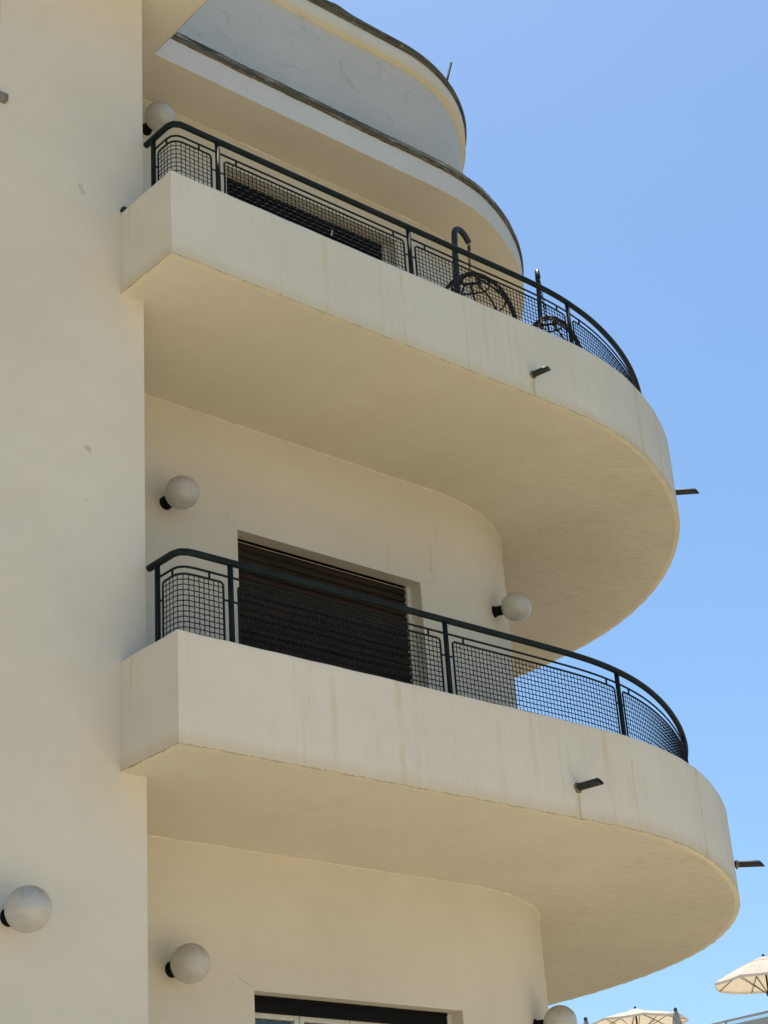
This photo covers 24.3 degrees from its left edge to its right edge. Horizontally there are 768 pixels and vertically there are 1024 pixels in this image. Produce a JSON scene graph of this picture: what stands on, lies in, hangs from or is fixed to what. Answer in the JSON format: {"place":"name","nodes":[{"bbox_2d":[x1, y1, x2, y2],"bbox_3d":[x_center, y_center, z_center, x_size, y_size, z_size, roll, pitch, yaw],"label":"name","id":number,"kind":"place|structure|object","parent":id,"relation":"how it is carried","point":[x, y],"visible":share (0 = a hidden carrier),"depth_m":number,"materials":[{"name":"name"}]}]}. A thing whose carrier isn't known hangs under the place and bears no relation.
{"place":"outdoors","nodes":[
{"label":"outdoors","id":0,"kind":"place"},
{"bbox_2d":[328,0,767,1023],"label":"sky","id":1,"kind":"structure","parent":0,"point":[622,145],"materials":[{"name":"blue"}]},
{"bbox_2d":[711,1011,767,1023],"bbox_3d":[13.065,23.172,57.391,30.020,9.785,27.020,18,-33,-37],"label":"railing","id":2,"kind":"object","parent":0,"point":[760,1019],"depth_m":48.32,"materials":[{"name":"white metal"}]},
{"bbox_2d":[591,1006,688,1023],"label":"parasol","id":3,"kind":"object","parent":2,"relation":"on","point":[635,1015],"visible":0.93,"depth_m":55.66,"materials":[{"name":"beige fabric"}]},
{"bbox_2d":[672,1007,681,1023],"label":"closed parasol","id":4,"kind":"object","parent":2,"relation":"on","point":[676,1018],"visible":1,"depth_m":53.80,"materials":[{"name":"beige fabric"}]},
{"bbox_2d":[715,954,767,995],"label":"parasol","id":5,"kind":"object","parent":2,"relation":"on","point":[751,977],"visible":1,"depth_m":49.91,"materials":[{"name":"beige fabric"}]},
{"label":"pavement","id":6,"kind":"structure","parent":0,"visible":0},
{"bbox_2d":[0,0,764,1023],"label":"apartment building","id":7,"kind":"structure","parent":6,"relation":"on","point":[278,744],"depth_m":12.13,"materials":[{"name":"paint"}]},
{"bbox_2d":[0,91,8,103],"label":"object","id":8,"kind":"structure","parent":7,"relation":"attached to","point":[4,97],"depth_m":11.41,"materials":[{"name":"beige paint"}]},
{"bbox_2d":[0,885,51,932],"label":"wall lamp","id":9,"kind":"object","parent":7,"relation":"attached to","point":[27,909],"visible":1,"depth_m":9.08,"materials":[{"name":"white glass"}]},
{"bbox_2d":[143,101,175,135],"bbox_3d":[-1.728,-2.988,13.584,0.234,0.233,0.316,18,-33,-37],"label":"wall lamp","id":10,"kind":"object","parent":7,"relation":"attached to","point":[159,115],"visible":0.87,"depth_m":13.47,"materials":[{"name":"white glass"}]},
{"bbox_2d":[159,475,198,509],"bbox_3d":[-1.416,-0.119,12.302,0.238,0.237,0.318,18,-33,-37],"label":"wall lamp","id":11,"kind":"object","parent":7,"relation":"attached to","point":[181,492],"visible":1,"depth_m":12.20,"materials":[{"name":"white glass"}]},
{"bbox_2d":[165,943,209,983],"bbox_3d":[-1.206,2.766,10.909,0.244,0.243,0.321,18,-33,-37],"label":"wall lamp","id":12,"kind":"object","parent":7,"relation":"attached to","point":[188,963],"visible":1,"depth_m":10.80,"materials":[{"name":"white glass"}]},
{"bbox_2d":[226,177,387,262],"bbox_3d":[-0.597,-1.541,14.329,1.779,2.108,0.097,18,-33,-37],"label":"window","id":13,"kind":"structure","parent":7,"relation":"in","point":[234,183],"depth_m":14.75,"materials":[{"name":"black paint"}]},
{"bbox_2d":[238,541,417,684],"bbox_3d":[-0.411,1.337,12.939,1.756,2.106,0.072,18,-33,-37],"label":"window","id":14,"kind":"structure","parent":7,"relation":"in","point":[247,553],"depth_m":13.23,"materials":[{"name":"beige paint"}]},
{"bbox_2d":[254,995,452,1023],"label":"window","id":15,"kind":"structure","parent":7,"relation":"in","point":[268,1010],"depth_m":11.86,"materials":[{"name":"beige paint"}]},
{"bbox_2d":[446,62,451,79],"bbox_3d":[0.595,-4.171,17.291,0.058,0.588,0.252,-21,-30,31],"label":"lightning rod","id":16,"kind":"object","parent":7,"relation":"on","point":[449,70],"visible":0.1,"depth_m":17.39,"materials":[{"name":"black"}]},
{"bbox_2d":[445,226,517,318],"bbox_3d":[0.510,-1.422,14.478,1.040,1.946,1.001,18,-33,-37],"label":"hanging chair","id":17,"kind":"object","parent":7,"relation":"on","point":[456,230],"visible":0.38,"depth_m":14.63,"materials":[{"name":"grey metal"}]},
{"bbox_2d":[492,592,530,621],"bbox_3d":[1.036,0.777,14.468,0.244,0.243,0.321,41,-50,-56],"label":"wall lamp","id":18,"kind":"object","parent":7,"relation":"attached to","point":[514,606],"visible":1,"depth_m":14.37,"materials":[{"name":"white glass"}]},
{"bbox_2d":[533,1005,576,1023],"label":"wall lamp","id":19,"kind":"object","parent":7,"relation":"attached to","point":[559,1014],"visible":1,"depth_m":12.97,"materials":[{"name":"white glass"}]},
{"bbox_2d":[532,269,581,347],"bbox_3d":[1.175,-1.122,15.069,0.948,1.837,0.983,-3,-26,-3],"label":"hanging chair","id":20,"kind":"object","parent":7,"relation":"on","point":[537,279],"visible":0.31,"depth_m":15.03,"materials":[{"name":"grey metal"}]}
]}

